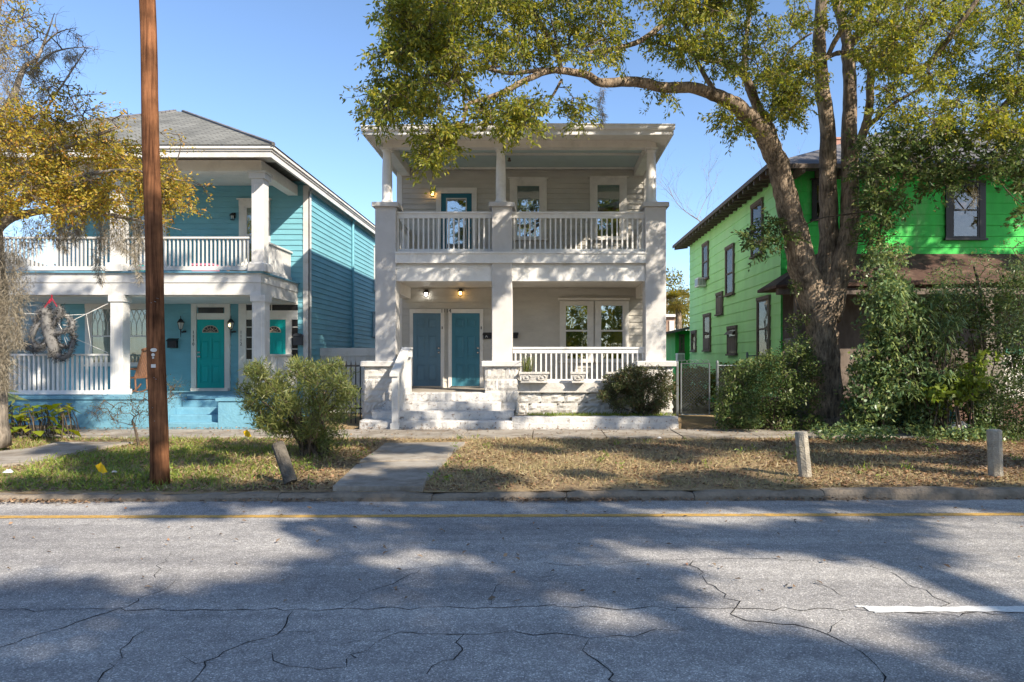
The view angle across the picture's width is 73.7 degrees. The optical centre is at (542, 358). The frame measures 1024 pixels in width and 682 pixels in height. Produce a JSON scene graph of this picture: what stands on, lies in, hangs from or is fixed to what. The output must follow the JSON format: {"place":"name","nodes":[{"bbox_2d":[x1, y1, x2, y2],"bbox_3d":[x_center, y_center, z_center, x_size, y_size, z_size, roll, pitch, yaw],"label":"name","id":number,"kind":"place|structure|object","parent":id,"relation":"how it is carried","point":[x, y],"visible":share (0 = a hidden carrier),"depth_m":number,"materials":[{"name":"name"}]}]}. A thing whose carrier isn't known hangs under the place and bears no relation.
{"place":"outdoors","nodes":[
{"label":"outdoors","id":0,"kind":"place"},
{"bbox_2d":[5,252,55,389],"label":"white house","id":1,"kind":"structure","parent":0,"point":[32,308],"depth_m":24.51,"materials":[{"name":"grey wood"}]},
{"bbox_2d":[0,109,374,428],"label":"blue house","id":2,"kind":"structure","parent":0,"point":[289,250],"depth_m":19.20,"materials":[{"name":"paint"}]},
{"bbox_2d":[20,295,107,363],"bbox_3d":[-11.849,-0.655,16.749,2.094,1.800,0.715,0,0,0],"label":"furry spider","id":3,"kind":"object","parent":2,"relation":"hanging from","point":[50,333],"visible":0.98,"depth_m":16.64,"materials":[{"name":"grey fur"}]},
{"bbox_2d":[54,199,85,265],"bbox_3d":[-13.521,-3.602,19.540,0.899,1.924,0.120,0,0,0],"label":"window","id":4,"kind":"structure","parent":2,"relation":"in","point":[79,199],"depth_m":19.54,"materials":[{"name":"white glass"}]},
{"bbox_2d":[84,304,109,365],"bbox_3d":[-12.610,-0.703,19.540,1.089,1.883,0.120,0,0,0],"label":"window","id":5,"kind":"structure","parent":2,"relation":"in","point":[98,324],"depth_m":19.57,"materials":[{"name":"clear glass"}]},
{"bbox_2d":[130,304,145,365],"bbox_3d":[-11.645,-0.703,19.540,1.120,1.883,0.120,0,0,0],"label":"window","id":6,"kind":"structure","parent":2,"relation":"in","point":[137,312],"depth_m":19.57,"materials":[{"name":"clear glass"}]},
{"bbox_2d":[130,348,147,392],"bbox_3d":[-10.868,0.315,18.200,0.845,1.232,0.600,0,0,0],"label":"rocking chair","id":7,"kind":"object","parent":2,"relation":"on","point":[141,370],"visible":0.54,"depth_m":18.07,"materials":[{"name":"brown wood"}]},
{"bbox_2d":[130,198,168,265],"bbox_3d":[-11.262,-3.602,19.540,1.068,1.924,0.120,0,0,0],"label":"door","id":8,"kind":"structure","parent":2,"relation":"in","point":[164,233],"depth_m":19.53,"materials":[{"name":"white glass"}]},
{"bbox_2d":[166,338,178,347],"bbox_3d":[-10.589,-0.429,19.508,0.300,0.275,0.140,0,0,0],"label":"mailbox","id":9,"kind":"object","parent":2,"relation":"attached to","point":[172,342],"visible":1,"depth_m":19.46,"materials":[{"name":"black metal"}]},
{"bbox_2d":[177,316,185,336],"bbox_3d":[-10.323,-0.898,19.485,0.205,0.620,0.240,0,0,0],"label":"wall lantern","id":10,"kind":"object","parent":2,"relation":"attached to","point":[180,321],"depth_m":19.42,"materials":[{"name":"black metal"}]},
{"bbox_2d":[197,320,223,387],"bbox_3d":[-9.517,-0.122,19.535,0.766,1.960,0.120,0,0,0],"label":"door","id":11,"kind":"structure","parent":2,"relation":"in","point":[210,333],"depth_m":19.54,"materials":[{"name":"teal wood"}]},
{"bbox_2d":[227,317,235,333],"bbox_3d":[-8.876,-0.898,19.475,0.249,0.620,0.193,0,0,-38],"label":"wall lantern","id":12,"kind":"object","parent":2,"relation":"attached to","point":[230,322],"depth_m":19.42,"materials":[{"name":"black metal"}]},
{"bbox_2d":[230,213,235,219],"bbox_3d":[-8.857,-4.053,19.483,0.170,0.230,0.195,0,0,0],"label":"wall lantern","id":13,"kind":"object","parent":2,"relation":"attached to","point":[233,216],"depth_m":19.45,"materials":[{"name":"black metal"}]},
{"bbox_2d":[236,198,271,265],"bbox_3d":[-8.261,-3.602,19.540,0.976,1.924,0.120,0,0,0],"label":"door","id":14,"kind":"structure","parent":2,"relation":"in","point":[244,203],"depth_m":19.53,"materials":[{"name":"white glass"}]},
{"bbox_2d":[270,320,285,353],"bbox_3d":[-7.695,-0.122,19.558,0.659,1.960,0.073,0,0,0],"label":"door","id":15,"kind":"structure","parent":2,"relation":"in","point":[277,328],"depth_m":19.54,"materials":[{"name":"teal wood"}]},
{"bbox_2d":[293,333,303,344],"bbox_3d":[-6.990,-0.538,19.489,0.276,0.341,0.140,0,0,0],"label":"mailbox","id":16,"kind":"object","parent":2,"relation":"attached to","point":[297,338],"visible":1,"depth_m":19.44,"materials":[{"name":"metal"}]},
{"bbox_2d":[373,311,374,336],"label":"window","id":17,"kind":"structure","parent":2,"relation":"in","point":[373,311],"depth_m":26.90,"materials":[{"name":"white glass"}]},
{"bbox_2d":[374,245,374,291],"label":"window","id":18,"kind":"structure","parent":2,"relation":"in","point":[374,245],"depth_m":27.08,"materials":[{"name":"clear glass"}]},
{"bbox_2d":[0,499,1023,681],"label":"road","id":19,"kind":"structure","parent":0,"point":[81,601],"depth_m":5.24,"materials":[{"name":"grey asphalt"}]},
{"bbox_2d":[0,486,1023,501],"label":"kerb","id":20,"kind":"structure","parent":19,"relation":"on","point":[936,493],"depth_m":8.64,"materials":[{"name":"concrete"}]},
{"bbox_2d":[0,513,1023,517],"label":"yellow line","id":21,"kind":"object","parent":19,"relation":"on","point":[456,515],"visible":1,"depth_m":7.78,"materials":[{"name":"paint"}]},
{"bbox_2d":[855,605,1023,612],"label":"white lane line","id":22,"kind":"object","parent":19,"relation":"on","point":[880,609],"visible":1,"depth_m":4.89,"materials":[{"name":"paint"}]},
{"bbox_2d":[0,395,1023,493],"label":"verge","id":23,"kind":"structure","parent":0,"point":[696,421],"depth_m":10.45,"materials":[{"name":"brown plant"}]},
{"bbox_2d":[8,355,32,414],"bbox_3d":[-10.740,0.802,13.487,1.499,1.745,1.056,0,0,23],"label":"dwarf palm","id":24,"kind":"object","parent":23,"relation":"on","point":[10,397],"visible":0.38,"depth_m":13.46,"materials":[{"name":"green plant"}]},
{"bbox_2d":[8,403,81,440],"bbox_3d":[-10.969,1.315,14.430,3.001,0.775,1.613,0,0,0],"label":"elephant ear","id":25,"kind":"object","parent":23,"relation":"on","point":[20,419],"visible":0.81,"depth_m":14.23},
{"bbox_2d":[0,442,132,466],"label":"footpath","id":26,"kind":"structure","parent":23,"relation":"on","point":[14,457],"depth_m":11.99,"materials":[{"name":"concrete"}]},
{"bbox_2d":[95,463,106,480],"bbox_3d":[-5.934,1.530,9.180,0.168,0.260,0.041,0,0,13],"label":"marker flag","id":27,"kind":"object","parent":23,"relation":"on","point":[100,467],"visible":1,"depth_m":9.19,"materials":[{"name":"yellow plastic"}]},
{"bbox_2d":[0,0,214,447],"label":"mossy tree","id":28,"kind":"object","parent":23,"relation":"on","point":[51,155],"visible":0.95,"depth_m":11.71,"materials":[{"name":"yellow plant"}]},
{"bbox_2d":[82,374,189,446],"bbox_3d":[-7.704,1.068,12.958,2.041,1.530,1.299,0,0,0],"label":"twiggy shrub","id":29,"kind":"object","parent":23,"relation":"on","point":[132,421],"visible":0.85,"depth_m":12.94,"materials":[{"name":"brown plant"}]},
{"bbox_2d":[139,0,169,485],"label":"utility pole","id":30,"kind":"object","parent":23,"relation":"on","point":[156,375],"visible":1,"depth_m":9.21,"materials":[{"name":"wood"}]},
{"bbox_2d":[0,435,338,487],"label":"clover","id":31,"kind":"object","parent":23,"relation":"on","point":[73,479],"visible":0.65,"depth_m":10.28,"materials":[{"name":"green plant"}]},
{"bbox_2d":[0,433,383,491],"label":"green grass","id":32,"kind":"structure","parent":23,"relation":"on","point":[107,456],"depth_m":10.45,"materials":[{"name":"green plant"}]},
{"bbox_2d":[243,429,250,436],"bbox_3d":[-5.636,1.510,13.017,0.168,0.300,0.041,0,0,13],"label":"marker flag","id":33,"kind":"object","parent":23,"relation":"on","point":[246,433],"visible":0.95,"depth_m":13.02,"materials":[{"name":"yellow plastic"}]},
{"bbox_2d":[272,441,297,484],"bbox_3d":[-3.499,1.421,9.246,0.426,0.586,0.179,0,0,32],"label":"concrete post","id":34,"kind":"object","parent":23,"relation":"on","point":[284,463],"visible":0.99,"depth_m":9.19,"materials":[{"name":"grey concrete"}]},
{"bbox_2d":[233,353,365,457],"bbox_3d":[-4.144,0.809,11.454,2.625,1.847,1.926,0,0,0],"label":"oleander bush","id":35,"kind":"object","parent":23,"relation":"on","point":[312,429],"visible":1,"depth_m":11.14,"materials":[{"name":"green plant"}]},
{"bbox_2d":[323,361,364,422],"bbox_3d":[-4.952,0.847,17.198,1.229,1.586,0.035,0,0,0],"label":"iron fence","id":36,"kind":"object","parent":23,"relation":"on","point":[355,366],"visible":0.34,"depth_m":17.19,"materials":[{"name":"black metal"}]},
{"bbox_2d":[320,348,374,412],"bbox_3d":[-5.559,0.673,20.515,2.247,1.954,0.110,0,0,0],"label":"white fence","id":37,"kind":"object","parent":23,"relation":"on","point":[352,355],"visible":0.32,"depth_m":20.50,"materials":[{"name":"white wood"}]},
{"bbox_2d":[362,373,364,419],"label":"gate pillar","id":38,"kind":"structure","parent":23,"relation":"on","point":[363,401],"depth_m":17.00,"materials":[{"name":"metal"}]},
{"bbox_2d":[333,442,464,492],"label":"walkway","id":39,"kind":"structure","parent":23,"relation":"on","point":[407,467],"depth_m":10.24,"materials":[{"name":"concrete"}]},
{"bbox_2d":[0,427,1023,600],"bbox_3d":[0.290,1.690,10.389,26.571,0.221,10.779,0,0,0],"label":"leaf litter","id":40,"kind":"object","parent":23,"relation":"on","point":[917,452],"visible":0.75,"depth_m":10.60,"materials":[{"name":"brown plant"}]},
{"bbox_2d":[360,123,675,429],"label":"grey house","id":41,"kind":"structure","parent":23,"relation":"on","point":[552,252],"depth_m":17.18,"materials":[{"name":"paint"}]},
{"bbox_2d":[413,313,440,385],"bbox_3d":[-3.323,-0.243,19.535,0.788,2.078,0.120,0,0,0],"label":"door","id":42,"kind":"structure","parent":41,"relation":"in","point":[426,326],"depth_m":19.54,"materials":[{"name":"blue wood"}]},
{"bbox_2d":[441,193,471,248],"bbox_3d":[-2.477,-3.683,19.535,0.880,2.066,0.120,0,0,0],"label":"door","id":43,"kind":"structure","parent":41,"relation":"in","point":[450,202],"depth_m":19.56,"materials":[{"name":"glass"}]},
{"bbox_2d":[457,288,462,295],"bbox_3d":[-2.355,-1.880,19.477,0.170,0.230,0.195,0,0,0],"label":"wall lantern","id":44,"kind":"object","parent":41,"relation":"attached to","point":[460,291],"depth_m":19.44,"materials":[{"name":"white glass"}]},
{"bbox_2d":[452,313,479,385],"bbox_3d":[-2.209,-0.243,19.535,0.796,2.078,0.120,0,0,0],"label":"door","id":45,"kind":"structure","parent":41,"relation":"in","point":[465,326],"depth_m":19.54,"materials":[{"name":"teal wood"}]},
{"bbox_2d":[483,332,491,338],"bbox_3d":[-1.516,-0.643,19.508,0.408,0.183,0.140,0,0,0],"label":"mailbox","id":46,"kind":"object","parent":41,"relation":"attached to","point":[487,335],"visible":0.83,"depth_m":19.46,"materials":[{"name":"black metal"}]},
{"bbox_2d":[513,332,518,337],"bbox_3d":[-0.919,-0.651,19.508,0.438,0.168,0.140,0,0,0],"label":"mailbox","id":47,"kind":"object","parent":41,"relation":"attached to","point":[515,334],"visible":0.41,"depth_m":19.46,"materials":[{"name":"black metal"}]},
{"bbox_2d":[508,177,547,239],"bbox_3d":[-0.421,-4.273,19.540,1.160,1.797,0.120,0,0,0],"label":"window","id":48,"kind":"structure","parent":41,"relation":"in","point":[529,194],"depth_m":19.54,"materials":[{"name":"white glass"}]},
{"bbox_2d":[519,372,549,382],"bbox_3d":[-0.209,0.472,16.788,0.741,0.266,0.306,0,0,0],"label":"stone planter","id":49,"kind":"object","parent":41,"relation":"on","point":[534,377],"visible":1,"depth_m":16.67,"materials":[{"name":"white stone"}]},
{"bbox_2d":[521,353,535,371],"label":"spiky grass","id":50,"kind":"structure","parent":49,"relation":"in","point":[527,365],"depth_m":16.77,"materials":[{"name":"green plant"}]},
{"bbox_2d":[558,301,593,362],"bbox_3d":[0.965,-0.747,19.545,1.044,1.758,0.110,0,0,0],"label":"window","id":51,"kind":"structure","parent":41,"relation":"in","point":[576,317],"depth_m":19.57,"materials":[{"name":"clear glass"}]},
{"bbox_2d":[570,372,586,382],"bbox_3d":[0.868,0.472,16.788,0.388,0.266,0.306,0,0,0],"label":"stone planter","id":52,"kind":"object","parent":41,"relation":"on","point":[577,377],"visible":1,"depth_m":16.67,"materials":[{"name":"white stone"}]},
{"bbox_2d":[588,176,628,239],"bbox_3d":[1.876,-4.289,19.540,1.160,1.827,0.120,0,0,0],"label":"window","id":53,"kind":"structure","parent":41,"relation":"in","point":[607,193],"depth_m":19.54,"materials":[{"name":"clear glass"}]},
{"bbox_2d":[594,301,629,362],"bbox_3d":[1.975,-0.747,19.545,1.044,1.758,0.110,0,0,0],"label":"window","id":54,"kind":"structure","parent":41,"relation":"in","point":[611,317],"depth_m":19.57,"materials":[{"name":"clear glass"}]},
{"bbox_2d":[605,372,632,382],"bbox_3d":[1.911,0.472,16.788,0.728,0.266,0.306,0,0,0],"label":"stone planter","id":55,"kind":"object","parent":41,"relation":"on","point":[608,373],"visible":0.11,"depth_m":16.66,"materials":[{"name":"white stone"}]},
{"bbox_2d":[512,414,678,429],"bbox_3d":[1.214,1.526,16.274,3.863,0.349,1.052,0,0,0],"label":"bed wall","id":56,"kind":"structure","parent":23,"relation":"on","point":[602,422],"depth_m":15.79,"materials":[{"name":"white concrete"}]},
{"bbox_2d":[510,415,680,428],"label":"bed soil","id":57,"kind":"structure","parent":23,"relation":"on","point":[679,420],"depth_m":16.00,"materials":[{"name":"brown soil"}]},
{"bbox_2d":[525,411,675,415],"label":"bed weeds","id":58,"kind":"object","parent":57,"relation":"on","point":[590,414],"visible":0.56,"depth_m":16.32,"materials":[{"name":"green plant"}]},
{"bbox_2d":[596,363,677,415],"bbox_3d":[2.267,0.775,16.405,2.057,1.381,1.197,0,0,0],"label":"azalea shrub","id":59,"kind":"object","parent":57,"relation":"on","point":[624,383],"visible":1,"depth_m":16.20,"materials":[{"name":"green plant"}]},
{"bbox_2d":[304,433,1023,484],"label":"verge weeds","id":60,"kind":"object","parent":23,"relation":"on","point":[460,437],"visible":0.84,"depth_m":11.15,"materials":[{"name":"green plant"}]},
{"bbox_2d":[666,327,689,394],"bbox_3d":[6.418,0.051,32.750,2.023,3.298,4.500,0,0,0],"label":"green lean to","id":61,"kind":"object","parent":23,"relation":"on","point":[677,340],"visible":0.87,"depth_m":31.00,"materials":[{"name":"green wood"}]},
{"bbox_2d":[676,353,684,360],"bbox_3d":[6.168,-0.036,30.697,0.327,0.360,0.506,0,0,0],"label":"air conditioner","id":62,"kind":"object","parent":61,"relation":"attached to","point":[680,356],"visible":0.97,"depth_m":30.45,"materials":[{"name":"grey metal"}]},
{"bbox_2d":[678,334,685,352],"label":"window","id":63,"kind":"structure","parent":61,"relation":"in","point":[681,336],"depth_m":30.93,"materials":[{"name":"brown wood"}]},
{"bbox_2d":[666,287,689,328],"bbox_3d":[7.875,-1.269,39.979,2.446,5.945,2.538,0,0,0],"label":"cabbage palm","id":64,"kind":"object","parent":23,"relation":"on","point":[676,307],"visible":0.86,"depth_m":39.74,"materials":[{"name":"green plant"}]},
{"bbox_2d":[339,0,1023,428],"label":"tree","id":65,"kind":"object","parent":23,"relation":"on","point":[417,38],"visible":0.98,"depth_m":13.73,"materials":[{"name":"green plant"}]},
{"bbox_2d":[656,140,721,221],"bbox_3d":[8.618,-4.639,33.878,7.791,12.689,5.290,0,0,0],"label":"bare tree","id":66,"kind":"object","parent":23,"relation":"on","point":[690,194],"visible":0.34,"depth_m":34.55,"materials":[{"name":"brown plant"}]},
{"bbox_2d":[672,361,742,410],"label":"yellow hedge","id":67,"kind":"object","parent":23,"relation":"on","point":[689,374],"visible":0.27,"depth_m":21.75,"materials":[{"name":"metal"}]},
{"bbox_2d":[676,352,781,422],"bbox_3d":[6.309,0.760,19.248,2.158,1.879,6.754,0,0,39],"label":"chain link fence","id":68,"kind":"object","parent":23,"relation":"on","point":[677,381],"visible":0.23,"depth_m":17.28,"materials":[{"name":"grey metal"}]},
{"bbox_2d":[680,360,709,414],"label":"chain link gate","id":69,"kind":"structure","parent":68,"relation":"attached to","point":[681,383],"depth_m":17.30,"materials":[{"name":"grey metal"}]},
{"bbox_2d":[710,278,826,431],"bbox_3d":[5.200,-0.012,15.672,2.983,3.827,1.897,0,0,0],"label":"dark shrub","id":70,"kind":"object","parent":23,"relation":"on","point":[756,415],"visible":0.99,"depth_m":15.35,"materials":[{"name":"green plant"}]},
{"bbox_2d":[795,431,811,477],"bbox_3d":[3.695,1.363,9.686,0.243,0.652,0.190,0,0,0],"label":"concrete post","id":71,"kind":"object","parent":23,"relation":"on","point":[803,454],"visible":1,"depth_m":9.61,"materials":[{"name":"grey concrete"}]},
{"bbox_2d":[672,120,1023,425],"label":"green house","id":72,"kind":"structure","parent":23,"relation":"on","point":[738,310],"depth_m":18.49,"materials":[{"name":"green wood"}]},
{"bbox_2d":[690,330,696,351],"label":"window","id":73,"kind":"structure","parent":72,"relation":"in","point":[694,332],"depth_m":28.95,"materials":[{"name":"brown wood"}]},
{"bbox_2d":[695,277,705,287],"bbox_3d":[6.267,-3.007,27.197,0.327,0.360,0.606,0,0,0],"label":"air conditioner","id":74,"kind":"object","parent":72,"relation":"attached to","point":[700,282],"visible":1,"depth_m":26.90,"materials":[{"name":"grey metal"}]},
{"bbox_2d":[701,240,708,279],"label":"window","id":75,"kind":"structure","parent":72,"relation":"in","point":[705,246],"depth_m":26.95,"materials":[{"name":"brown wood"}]},
{"bbox_2d":[702,313,710,351],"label":"window","id":76,"kind":"structure","parent":72,"relation":"in","point":[706,317],"depth_m":26.67,"materials":[{"name":"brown wood"}]},
{"bbox_2d":[714,291,723,315],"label":"window","id":77,"kind":"structure","parent":72,"relation":"in","point":[719,296],"depth_m":24.69,"materials":[{"name":"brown wood"}]},
{"bbox_2d":[723,243,734,296],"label":"window","id":78,"kind":"structure","parent":72,"relation":"in","point":[729,250],"depth_m":23.40,"materials":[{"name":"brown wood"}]},
{"bbox_2d":[724,325,737,355],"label":"window","id":79,"kind":"structure","parent":72,"relation":"in","point":[731,333],"depth_m":23.06,"materials":[{"name":"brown wood"}]},
{"bbox_2d":[749,197,763,258],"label":"window","id":80,"kind":"structure","parent":72,"relation":"in","point":[755,208],"depth_m":20.46,"materials":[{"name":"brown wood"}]},
{"bbox_2d":[756,295,770,359],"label":"window","id":81,"kind":"structure","parent":72,"relation":"in","point":[763,307],"depth_m":19.90,"materials":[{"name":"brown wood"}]},
{"bbox_2d":[810,178,819,220],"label":"window","id":82,"kind":"structure","parent":72,"relation":"in","point":[815,181],"depth_m":18.43,"materials":[{"name":"black glass"}]},
{"bbox_2d":[943,180,988,240],"bbox_3d":[11.425,-3.993,18.445,1.157,1.620,0.110,0,0,0],"label":"window","id":83,"kind":"structure","parent":72,"relation":"in","point":[962,223],"depth_m":18.44,"materials":[{"name":"glass"}]},
{"bbox_2d":[730,103,1023,418],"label":"evergreen tree","id":84,"kind":"object","parent":23,"relation":"on","point":[951,173],"visible":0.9,"depth_m":15.09,"materials":[{"name":"green plant"}]},
{"bbox_2d":[850,238,916,430],"bbox_3d":[7.620,-0.490,15.328,1.272,4.326,2.119,0,0,34],"label":"tall sapling","id":85,"kind":"object","parent":23,"relation":"on","point":[887,273],"visible":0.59,"depth_m":15.11,"materials":[{"name":"green plant"}]},
{"bbox_2d":[834,277,948,433],"bbox_3d":[7.695,0.024,14.785,2.783,3.663,1.852,0,0,0],"label":"leafy shrub","id":86,"kind":"object","parent":23,"relation":"on","point":[878,377],"visible":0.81,"depth_m":14.39,"materials":[{"name":"green plant"}]},
{"bbox_2d":[808,419,1023,442],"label":"undergrowth","id":87,"kind":"object","parent":23,"relation":"on","point":[864,430],"visible":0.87,"depth_m":13.73,"materials":[{"name":"green plant"}]},
{"bbox_2d":[870,283,968,434],"bbox_3d":[8.092,0.021,14.651,2.492,3.309,1.649,0,0,0],"label":"oleander shrub","id":88,"kind":"object","parent":23,"relation":"on","point":[930,309],"visible":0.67,"depth_m":14.38,"materials":[{"name":"green plant"}]},
{"bbox_2d":[900,368,968,436],"bbox_3d":[8.185,0.943,14.206,1.568,1.465,1.025,0,0,0],"label":"oleander shrub","id":89,"kind":"object","parent":23,"relation":"on","point":[919,391],"visible":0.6,"depth_m":14.05,"materials":[{"name":"green plant"}]},
{"bbox_2d":[895,272,1023,431],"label":"backing shrub","id":90,"kind":"object","parent":23,"relation":"on","point":[1018,360],"visible":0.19,"depth_m":15.19,"materials":[{"name":"green plant"}]},
{"bbox_2d":[948,421,970,437],"bbox_3d":[8.633,1.509,14.164,0.438,0.412,0.358,0,0,0],"label":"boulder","id":91,"kind":"object","parent":23,"relation":"on","point":[962,423],"visible":0.27,"depth_m":14.08,"materials":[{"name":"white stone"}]},
{"bbox_2d":[920,349,1002,439],"bbox_3d":[8.658,0.740,14.069,1.792,1.871,0.926,0,0,0],"label":"shrub","id":92,"kind":"object","parent":23,"relation":"on","point":[971,384],"visible":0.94,"depth_m":13.94,"materials":[{"name":"green plant"}]},
{"bbox_2d":[914,237,1023,421],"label":"feathery sapling","id":93,"kind":"object","parent":23,"relation":"on","point":[980,332],"visible":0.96,"depth_m":14.91,"materials":[{"name":"green plant"}]},
{"bbox_2d":[966,365,1023,441],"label":"privet hedge","id":94,"kind":"object","parent":23,"relation":"on","point":[1017,430],"visible":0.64,"depth_m":13.95,"materials":[{"name":"green plant"}]},
{"bbox_2d":[986,429,1003,476],"bbox_3d":[6.394,1.336,9.658,0.202,0.655,0.185,0,0,22],"label":"concrete post","id":95,"kind":"object","parent":23,"relation":"on","point":[994,452],"visible":1,"depth_m":9.59,"materials":[{"name":"grey concrete"}]},
{"bbox_2d":[0,0,1023,329],"label":"sky","id":96,"kind":"structure","parent":0,"point":[277,71],"materials":[{"name":"blue"}]},
{"bbox_2d":[11,429,1023,438],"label":"sidewalk","id":97,"kind":"structure","parent":0,"point":[560,433],"depth_m":14.72,"materials":[{"name":"concrete"}]},
{"bbox_2d":[423,490,697,494],"bbox_3d":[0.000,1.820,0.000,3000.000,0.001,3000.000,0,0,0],"label":"ground","id":98,"kind":"structure","parent":0,"point":[542,491],"depth_m":9.31,"materials":[{"name":"brown soil"}]},
{"bbox_2d":[666,314,675,331],"bbox_3d":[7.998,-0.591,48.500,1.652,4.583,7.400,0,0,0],"label":"brick building","id":99,"kind":"structure","parent":98,"relation":"on","point":[670,322],"depth_m":44.97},
{"bbox_2d":[666,267,689,329],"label":"background tree","id":100,"kind":"object","parent":98,"relation":"on","point":[685,323],"visible":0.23,"depth_m":49.85,"materials":[{"name":"green plant"}]},
{"bbox_2d":[760,351,802,424],"bbox_3d":[5.738,0.682,16.302,1.370,1.982,0.907,0,0,0],"label":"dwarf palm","id":101,"kind":"object","parent":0,"point":[782,379],"visible":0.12,"depth_m":16.25,"materials":[{"name":"green plant"}]}
]}

